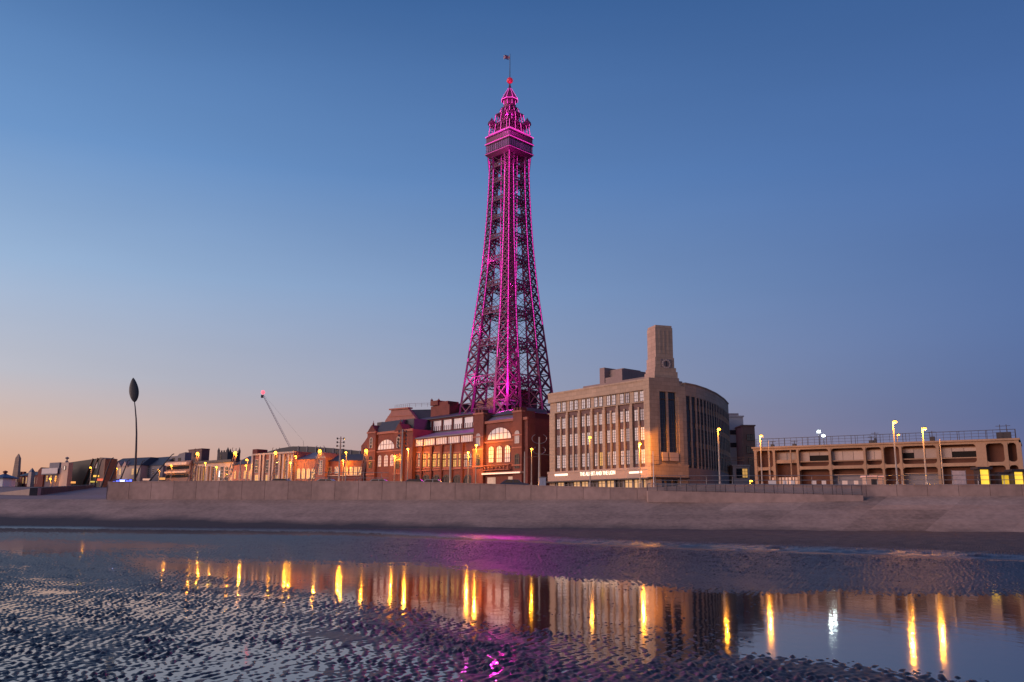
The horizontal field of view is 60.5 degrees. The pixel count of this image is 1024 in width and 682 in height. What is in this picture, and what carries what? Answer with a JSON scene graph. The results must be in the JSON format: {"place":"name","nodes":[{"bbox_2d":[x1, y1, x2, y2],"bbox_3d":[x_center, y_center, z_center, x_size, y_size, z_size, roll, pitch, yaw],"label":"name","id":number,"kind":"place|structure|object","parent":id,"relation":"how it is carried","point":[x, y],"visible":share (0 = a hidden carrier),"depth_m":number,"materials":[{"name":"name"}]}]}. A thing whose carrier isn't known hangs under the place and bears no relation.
{"place":"outdoors","nodes":[
{"label":"outdoors","id":0,"kind":"place"},
{"bbox_2d":[0,487,106,498],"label":"slipway","id":1,"kind":"structure","parent":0,"point":[95,493],"depth_m":148.10,"materials":[{"name":"concrete"}]},
{"bbox_2d":[0,488,40,494],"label":"wall","id":2,"kind":"structure","parent":1,"relation":"on","point":[23,492],"depth_m":149.46,"materials":[{"name":"concrete"}]},
{"bbox_2d":[29,485,95,495],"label":"slipway wall","id":3,"kind":"structure","parent":1,"relation":"on","point":[47,490],"depth_m":161.55,"materials":[{"name":"concrete"}]},
{"bbox_2d":[93,458,103,486],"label":"slanting pole","id":4,"kind":"object","parent":1,"relation":"on","point":[97,474],"visible":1,"depth_m":187.82,"materials":[{"name":"metal"}]},
{"bbox_2d":[113,479,136,481],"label":"blue lit kiosk","id":5,"kind":"object","parent":1,"relation":"on","point":[116,480],"visible":0.31,"depth_m":148.18,"materials":[{"name":"paint"}]},
{"bbox_2d":[149,454,173,480],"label":"slanting pole","id":6,"kind":"object","parent":1,"relation":"on","point":[152,477],"visible":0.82,"depth_m":188.07,"materials":[{"name":"metal"}]},
{"bbox_2d":[0,525,1023,681],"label":"beach sand","id":7,"kind":"structure","parent":0,"point":[737,570],"depth_m":22.86,"materials":[{"name":"sand"}]},
{"bbox_2d":[0,528,1023,681],"bbox_3d":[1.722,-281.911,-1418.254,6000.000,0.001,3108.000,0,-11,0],"label":"water","id":8,"kind":"structure","parent":0,"point":[978,637],"depth_m":15.43,"materials":[{"name":"blue liquid"}]},
{"bbox_2d":[0,496,1023,531],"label":"sloping apron","id":9,"kind":"object","parent":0,"point":[950,513],"visible":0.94,"depth_m":113.02,"materials":[{"name":"concrete"}]},
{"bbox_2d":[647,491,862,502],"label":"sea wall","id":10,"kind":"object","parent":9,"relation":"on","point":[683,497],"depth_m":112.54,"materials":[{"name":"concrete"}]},
{"bbox_2d":[647,483,861,494],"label":"guard rail","id":11,"kind":"object","parent":10,"relation":"on","point":[764,489],"visible":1,"depth_m":112.46,"materials":[{"name":"metal"}]},
{"bbox_2d":[0,0,1023,475],"label":"sky","id":12,"kind":"structure","parent":0,"point":[210,205],"materials":[{"name":"blue"}]},
{"bbox_2d":[106,480,1023,499],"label":"sea wall","id":13,"kind":"structure","parent":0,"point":[276,490],"depth_m":122.89,"materials":[{"name":"concrete"}]},
{"bbox_3d":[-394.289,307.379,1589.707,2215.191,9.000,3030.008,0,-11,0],"label":"promenade","id":14,"kind":"structure","parent":0,"visible":0},
{"bbox_2d":[0,471,18,486],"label":"seaside pavilion","id":15,"kind":"structure","parent":14,"relation":"on","point":[6,480],"depth_m":211.06,"materials":[{"name":"white paint"}]},
{"bbox_2d":[12,454,22,486],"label":"obelisk","id":16,"kind":"object","parent":14,"relation":"on","point":[17,469],"visible":0.76,"depth_m":321.20,"materials":[{"name":"grey stone"}]},
{"bbox_2d":[20,472,37,486],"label":"terraced row","id":17,"kind":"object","parent":14,"relation":"on","point":[24,477],"visible":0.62,"depth_m":321.15,"materials":[{"name":"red brick"}]},
{"bbox_2d":[27,468,34,486],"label":"spired turret","id":18,"kind":"object","parent":14,"relation":"on","point":[31,477],"visible":0.82,"depth_m":310.18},
{"bbox_2d":[36,462,62,486],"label":"seafront annex","id":19,"kind":"object","parent":14,"relation":"on","point":[52,471],"visible":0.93,"depth_m":292.24,"materials":[{"name":"grey brick"}]},
{"bbox_2d":[59,457,72,485],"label":"square tower","id":20,"kind":"structure","parent":14,"relation":"on","point":[65,479],"depth_m":288.19,"materials":[{"name":"beige stone"}]},
{"bbox_2d":[71,457,117,486],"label":"angular museum","id":21,"kind":"structure","parent":14,"relation":"on","point":[81,472],"depth_m":290.03,"materials":[{"name":"black glass"}]},
{"bbox_2d":[129,378,138,480],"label":"leaf sculpture","id":22,"kind":"object","parent":14,"relation":"on","point":[133,390],"visible":1,"depth_m":142.74,"materials":[{"name":"paint"}]},
{"bbox_2d":[116,457,158,480],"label":"mansard house","id":23,"kind":"structure","parent":14,"relation":"on","point":[129,471],"depth_m":312.75,"materials":[{"name":"grey stone"}]},
{"bbox_2d":[147,457,172,480],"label":"mansard house","id":24,"kind":"structure","parent":14,"relation":"on","point":[155,466],"depth_m":308.58,"materials":[{"name":"grey stone"}]},
{"bbox_2d":[164,460,193,480],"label":"terraced hotel","id":25,"kind":"structure","parent":14,"relation":"on","point":[181,470],"depth_m":288.08,"materials":[{"name":"beige concrete"}]},
{"bbox_2d":[169,452,191,460],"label":"grey wedge block","id":26,"kind":"structure","parent":14,"relation":"on","point":[185,456],"depth_m":306.35,"materials":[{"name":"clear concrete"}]},
{"bbox_2d":[187,448,201,480],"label":"leaning lamp","id":27,"kind":"object","parent":14,"relation":"on","point":[197,453],"visible":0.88,"depth_m":233.98,"materials":[{"name":"metal"}]},
{"bbox_2d":[188,448,209,460],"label":"brown block","id":28,"kind":"structure","parent":14,"relation":"on","point":[204,455],"depth_m":317.51,"materials":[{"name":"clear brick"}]},
{"bbox_2d":[191,459,239,480],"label":"colonnaded bank","id":29,"kind":"structure","parent":14,"relation":"on","point":[222,467],"depth_m":279.15,"materials":[{"name":"beige stone"}]},
{"bbox_2d":[219,466,223,480],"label":"window","id":30,"kind":"structure","parent":29,"relation":"in","point":[221,467],"depth_m":276.45,"materials":[{"name":"grey glass"}]},
{"bbox_2d":[217,448,240,459],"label":"church tower","id":31,"kind":"structure","parent":14,"relation":"on","point":[227,454],"depth_m":397.67,"materials":[{"name":"stone"}]},
{"bbox_2d":[223,448,239,480],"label":"leaning lamp","id":32,"kind":"object","parent":14,"relation":"on","point":[233,465],"visible":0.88,"depth_m":226.06,"materials":[{"name":"metal"}]},
{"bbox_2d":[232,456,250,480],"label":"brick row","id":33,"kind":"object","parent":14,"relation":"on","point":[236,470],"visible":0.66,"depth_m":269.47,"materials":[{"name":"orange brick"}]},
{"bbox_2d":[270,448,279,480],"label":"leaning lamp","id":34,"kind":"object","parent":14,"relation":"on","point":[276,461],"visible":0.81,"depth_m":238.04,"materials":[{"name":"metal"}]},
{"bbox_2d":[250,449,311,480],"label":"brick theatre","id":35,"kind":"structure","parent":14,"relation":"on","point":[262,463],"depth_m":253.66,"materials":[{"name":"beige stone"}]},
{"bbox_2d":[261,390,303,445],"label":"tower crane","id":36,"kind":"object","parent":14,"relation":"on","point":[262,392],"visible":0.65,"depth_m":330.62,"materials":[{"name":"paint"}]},
{"bbox_2d":[296,452,328,480],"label":"brick shop","id":37,"kind":"structure","parent":14,"relation":"on","point":[305,464],"depth_m":246.85,"materials":[{"name":"brick"}]},
{"bbox_2d":[267,446,360,454],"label":"market hall","id":38,"kind":"structure","parent":14,"relation":"on","point":[305,449],"depth_m":288.89,"materials":[{"name":"grey metal"}]},
{"bbox_2d":[308,446,324,480],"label":"leaning lamp","id":39,"kind":"object","parent":14,"relation":"on","point":[319,451],"visible":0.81,"depth_m":220.28,"materials":[{"name":"metal"}]},
{"bbox_2d":[315,452,343,480],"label":"gabled portal","id":40,"kind":"object","parent":14,"relation":"on","point":[325,459],"visible":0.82,"depth_m":242.93,"materials":[{"name":"brown brick"}]},
{"bbox_2d":[318,460,322,474],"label":"window","id":41,"kind":"structure","parent":40,"relation":"in","point":[320,469],"depth_m":242.75,"materials":[{"name":"white glass"}]},
{"bbox_2d":[336,437,344,480],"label":"bare mast","id":42,"kind":"object","parent":14,"relation":"on","point":[340,442],"visible":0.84,"depth_m":212.66,"materials":[{"name":"metal"}]},
{"bbox_2d":[327,454,366,480],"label":"lit pub","id":43,"kind":"structure","parent":14,"relation":"on","point":[352,462],"depth_m":240.62,"materials":[{"name":"orange brick"}]},
{"bbox_2d":[310,472,388,480],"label":"promenade railing","id":44,"kind":"object","parent":14,"relation":"on","point":[347,472],"visible":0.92,"depth_m":139.97,"materials":[{"name":"metal"}]},
{"bbox_2d":[355,445,370,480],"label":"leaning lamp","id":45,"kind":"object","parent":14,"relation":"on","point":[366,450],"visible":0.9,"depth_m":210.32,"materials":[{"name":"metal"}]},
{"bbox_2d":[398,429,406,480],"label":"bare mast","id":46,"kind":"object","parent":14,"relation":"on","point":[402,443],"visible":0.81,"depth_m":195.05,"materials":[{"name":"metal"}]},
{"bbox_2d":[423,479,441,481],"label":"parked car","id":47,"kind":"object","parent":14,"relation":"on","point":[431,480],"visible":0.07,"depth_m":129.16,"materials":[{"name":"silver metal"}]},
{"bbox_2d":[449,443,451,482],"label":"bare mast","id":48,"kind":"object","parent":14,"relation":"on","point":[450,462],"visible":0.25,"depth_m":174.56,"materials":[{"name":"metal"}]},
{"bbox_2d":[361,389,549,485],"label":"brick hall","id":49,"kind":"structure","parent":14,"relation":"on","point":[436,430],"depth_m":215.88,"materials":[{"name":"red brick"}]},
{"bbox_2d":[377,455,381,466],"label":"window","id":50,"kind":"structure","parent":49,"relation":"in","point":[379,464],"depth_m":234.62,"materials":[{"name":"white glass"}]},
{"bbox_2d":[377,439,393,449],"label":"window","id":51,"kind":"structure","parent":49,"relation":"in","point":[386,444],"depth_m":233.53,"materials":[{"name":"white glass"}]},
{"bbox_2d":[383,454,387,466],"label":"window","id":52,"kind":"structure","parent":49,"relation":"in","point":[385,456],"depth_m":232.51,"materials":[{"name":"white glass"}]},
{"bbox_2d":[442,474,448,482],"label":"window","id":53,"kind":"structure","parent":49,"relation":"in","point":[445,478],"depth_m":214.83,"materials":[{"name":"grey glass"}]},
{"bbox_2d":[452,474,460,482],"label":"window","id":54,"kind":"structure","parent":49,"relation":"in","point":[456,479],"depth_m":211.78,"materials":[{"name":"grey glass"}]},
{"bbox_2d":[463,474,470,482],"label":"window","id":55,"kind":"structure","parent":49,"relation":"in","point":[465,480],"depth_m":208.98,"materials":[{"name":"grey glass"}]},
{"bbox_2d":[476,454,479,467],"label":"window","id":56,"kind":"structure","parent":49,"relation":"in","point":[478,456],"depth_m":204.34,"materials":[{"name":"yellow glass"}]},
{"bbox_2d":[488,446,493,462],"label":"window","id":57,"kind":"structure","parent":49,"relation":"in","point":[491,449],"depth_m":202.35,"materials":[{"name":"yellow glass"}]},
{"bbox_2d":[487,477,495,483],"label":"shop window","id":58,"kind":"structure","parent":49,"relation":"in","point":[490,480],"depth_m":200.98,"materials":[{"name":"white glass"}]},
{"bbox_2d":[496,445,501,462],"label":"window","id":59,"kind":"structure","parent":49,"relation":"in","point":[499,448],"depth_m":200.39,"materials":[{"name":"yellow glass"}]},
{"bbox_2d":[487,427,511,440],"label":"window","id":60,"kind":"structure","parent":49,"relation":"in","point":[498,433],"depth_m":201.22,"materials":[{"name":"white glass"}]},
{"bbox_2d":[504,445,510,462],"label":"window","id":61,"kind":"structure","parent":49,"relation":"in","point":[507,449],"depth_m":198.27,"materials":[{"name":"yellow glass"}]},
{"bbox_2d":[514,453,518,467],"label":"window","id":62,"kind":"structure","parent":49,"relation":"in","point":[516,458],"depth_m":194.79,"materials":[{"name":"black glass"}]},
{"bbox_2d":[459,55,552,413],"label":"lattice tower","id":63,"kind":"structure","parent":14,"relation":"on","point":[509,144],"depth_m":235.89,"materials":[{"name":"pink metal"}]},
{"bbox_2d":[500,479,529,484],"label":"parked car","id":64,"kind":"object","parent":14,"relation":"on","point":[511,481],"visible":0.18,"depth_m":126.14,"materials":[{"name":"blue paint"}]},
{"bbox_2d":[491,410,548,419],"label":"brick annex","id":65,"kind":"object","parent":14,"relation":"on","point":[539,415],"visible":0.03,"depth_m":201.75,"materials":[{"name":"brown brick"}]},
{"bbox_2d":[532,434,546,484],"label":"bare mast","id":66,"kind":"object","parent":14,"relation":"on","point":[539,443],"visible":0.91,"depth_m":164.89,"materials":[{"name":"metal"}]},
{"bbox_2d":[539,477,546,484],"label":"utility cabinet","id":67,"kind":"object","parent":14,"relation":"on","point":[542,480],"visible":0.73,"depth_m":158.11,"materials":[{"name":"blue metal"}]},
{"bbox_2d":[588,436,590,486],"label":"street lamp","id":68,"kind":"object","parent":14,"relation":"on","point":[589,437],"visible":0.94,"depth_m":159.42,"materials":[{"name":"metal"}]},
{"bbox_2d":[546,325,730,487],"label":"department store","id":69,"kind":"structure","parent":14,"relation":"on","point":[659,411],"depth_m":175.40,"materials":[{"name":"beige stone"}]},
{"bbox_2d":[562,455,565,467],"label":"window","id":70,"kind":"structure","parent":69,"relation":"in","point":[563,456],"depth_m":186.37,"materials":[{"name":"white glass"}]},
{"bbox_2d":[599,452,602,465],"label":"window","id":71,"kind":"structure","parent":69,"relation":"in","point":[600,453],"depth_m":177.79,"materials":[{"name":"yellow glass"}]},
{"bbox_2d":[606,395,610,405],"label":"window","id":72,"kind":"structure","parent":69,"relation":"in","point":[608,398],"depth_m":178.27,"materials":[{"name":"grey glass"}]},
{"bbox_2d":[612,430,615,442],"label":"window","id":73,"kind":"structure","parent":69,"relation":"in","point":[613,431],"depth_m":175.77,"materials":[{"name":"grey glass"}]},
{"bbox_2d":[612,451,615,464],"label":"window","id":74,"kind":"structure","parent":69,"relation":"in","point":[613,452],"depth_m":174.93,"materials":[{"name":"white glass"}]},
{"bbox_2d":[620,429,623,441],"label":"window","id":75,"kind":"structure","parent":69,"relation":"in","point":[621,430],"depth_m":174.14,"materials":[{"name":"grey glass"}]},
{"bbox_2d":[625,410,628,421],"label":"window","id":76,"kind":"structure","parent":69,"relation":"in","point":[626,412],"depth_m":173.68,"materials":[{"name":"grey glass"}]},
{"bbox_2d":[625,393,629,402],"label":"window","id":77,"kind":"structure","parent":69,"relation":"in","point":[627,399],"depth_m":174.38,"materials":[{"name":"grey glass"}]},
{"bbox_2d":[626,450,629,464],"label":"window","id":78,"kind":"structure","parent":69,"relation":"in","point":[627,451],"depth_m":172.07,"materials":[{"name":"grey glass"}]},
{"bbox_2d":[634,427,637,440],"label":"window","id":79,"kind":"structure","parent":69,"relation":"in","point":[636,428],"depth_m":171.15,"materials":[{"name":"grey glass"}]},
{"bbox_2d":[635,449,638,463],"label":"window","id":80,"kind":"structure","parent":69,"relation":"in","point":[636,450],"depth_m":170.32,"materials":[{"name":"grey glass"}]},
{"bbox_2d":[640,409,643,420],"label":"window","id":81,"kind":"structure","parent":69,"relation":"in","point":[641,410],"depth_m":170.63,"materials":[{"name":"grey glass"}]},
{"bbox_2d":[640,427,643,439],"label":"window","id":82,"kind":"structure","parent":69,"relation":"in","point":[641,428],"depth_m":169.96,"materials":[{"name":"white glass"}]},
{"bbox_2d":[641,449,644,463],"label":"window","id":83,"kind":"structure","parent":69,"relation":"in","point":[642,450],"depth_m":169.05,"materials":[{"name":"white glass"}]},
{"bbox_2d":[660,399,666,451],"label":"window","id":84,"kind":"structure","parent":69,"relation":"in","point":[662,402],"depth_m":169.32,"materials":[{"name":"black glass"}]},
{"bbox_2d":[668,400,675,452],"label":"window","id":85,"kind":"structure","parent":69,"relation":"in","point":[671,403],"depth_m":170.19,"materials":[{"name":"black glass"}]},
{"bbox_2d":[687,427,690,441],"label":"window","id":86,"kind":"structure","parent":69,"relation":"in","point":[688,429],"depth_m":171.82,"materials":[{"name":"black glass"}]},
{"bbox_2d":[688,447,691,465],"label":"window","id":87,"kind":"structure","parent":69,"relation":"in","point":[689,448],"depth_m":171.02,"materials":[{"name":"black glass"}]},
{"bbox_2d":[693,447,696,465],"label":"window","id":88,"kind":"structure","parent":69,"relation":"in","point":[694,448],"depth_m":172.34,"materials":[{"name":"black glass"}]},
{"bbox_2d":[638,442,640,486],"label":"street lamp","id":89,"kind":"object","parent":14,"relation":"on","point":[639,443],"visible":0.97,"depth_m":162.31,"materials":[{"name":"metal"}]},
{"bbox_2d":[717,427,720,483],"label":"street lamp","id":90,"kind":"object","parent":14,"relation":"on","point":[718,428],"visible":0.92,"depth_m":141.96,"materials":[{"name":"metal"}]},
{"bbox_2d":[729,413,743,464],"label":"office block","id":91,"kind":"structure","parent":14,"relation":"on","point":[735,419],"depth_m":213.83,"materials":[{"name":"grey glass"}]},
{"bbox_2d":[729,465,749,483],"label":"shed","id":92,"kind":"structure","parent":14,"relation":"on","point":[738,469],"depth_m":193.10,"materials":[{"name":"grey glass"}]},
{"bbox_2d":[736,468,741,477],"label":"window","id":93,"kind":"structure","parent":92,"relation":"in","point":[738,470],"depth_m":193.09,"materials":[{"name":"black glass"}]},
{"bbox_2d":[742,468,747,477],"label":"window","id":94,"kind":"structure","parent":92,"relation":"in","point":[744,470],"depth_m":193.06,"materials":[{"name":"yellow glass"}]},
{"bbox_2d":[735,425,755,483],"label":"brick warehouse","id":95,"kind":"structure","parent":14,"relation":"on","point":[745,438],"depth_m":207.57,"materials":[{"name":"brown brick"}]},
{"bbox_2d":[759,434,763,483],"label":"street lamp","id":96,"kind":"object","parent":14,"relation":"on","point":[760,435],"visible":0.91,"depth_m":145.78,"materials":[{"name":"metal"}]},
{"bbox_2d":[655,475,869,486],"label":"promenade railing","id":97,"kind":"object","parent":14,"relation":"on","point":[706,480],"visible":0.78,"depth_m":117.45,"materials":[{"name":"metal"}]},
{"bbox_2d":[860,475,883,484],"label":"ticket booth","id":98,"kind":"object","parent":14,"relation":"on","point":[871,479],"visible":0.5,"depth_m":132.48,"materials":[{"name":"beige concrete"}]},
{"bbox_2d":[751,425,1023,483],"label":"concrete arcade","id":99,"kind":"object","parent":14,"relation":"on","point":[1002,452],"visible":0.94,"depth_m":150.95,"materials":[{"name":"paint"}]},
{"bbox_2d":[892,420,898,483],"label":"street lamp","id":100,"kind":"object","parent":14,"relation":"on","point":[895,421],"visible":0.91,"depth_m":121.19,"materials":[{"name":"metal"}]},
{"bbox_2d":[921,427,926,483],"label":"street lamp","id":101,"kind":"object","parent":14,"relation":"on","point":[924,428],"visible":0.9,"depth_m":124.05,"materials":[{"name":"metal"}]},
{"bbox_2d":[939,439,943,483],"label":"bare mast","id":102,"kind":"object","parent":14,"relation":"on","point":[941,462],"visible":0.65,"depth_m":125.02,"materials":[{"name":"grey metal"}]},
{"bbox_2d":[877,475,1023,484],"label":"promenade railing","id":103,"kind":"object","parent":14,"relation":"on","point":[939,484],"visible":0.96,"depth_m":112.06,"materials":[{"name":"metal"}]},
{"bbox_2d":[951,470,966,483],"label":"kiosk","id":104,"kind":"object","parent":14,"relation":"on","point":[959,477],"visible":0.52,"depth_m":125.66,"materials":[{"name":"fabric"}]},
{"bbox_2d":[970,467,992,483],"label":"kiosk","id":105,"kind":"object","parent":14,"relation":"on","point":[984,476],"visible":0.57,"depth_m":127.03,"materials":[{"name":"paint"}]},
{"bbox_2d":[992,472,1010,483],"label":"kiosk","id":106,"kind":"object","parent":14,"relation":"on","point":[1000,478],"visible":0.53,"depth_m":126.92,"materials":[{"name":"paint"}]},
{"bbox_2d":[1004,469,1023,483],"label":"kiosk","id":107,"kind":"object","parent":14,"relation":"on","point":[1016,475],"visible":0.56,"depth_m":125.96,"materials":[{"name":"paint"}]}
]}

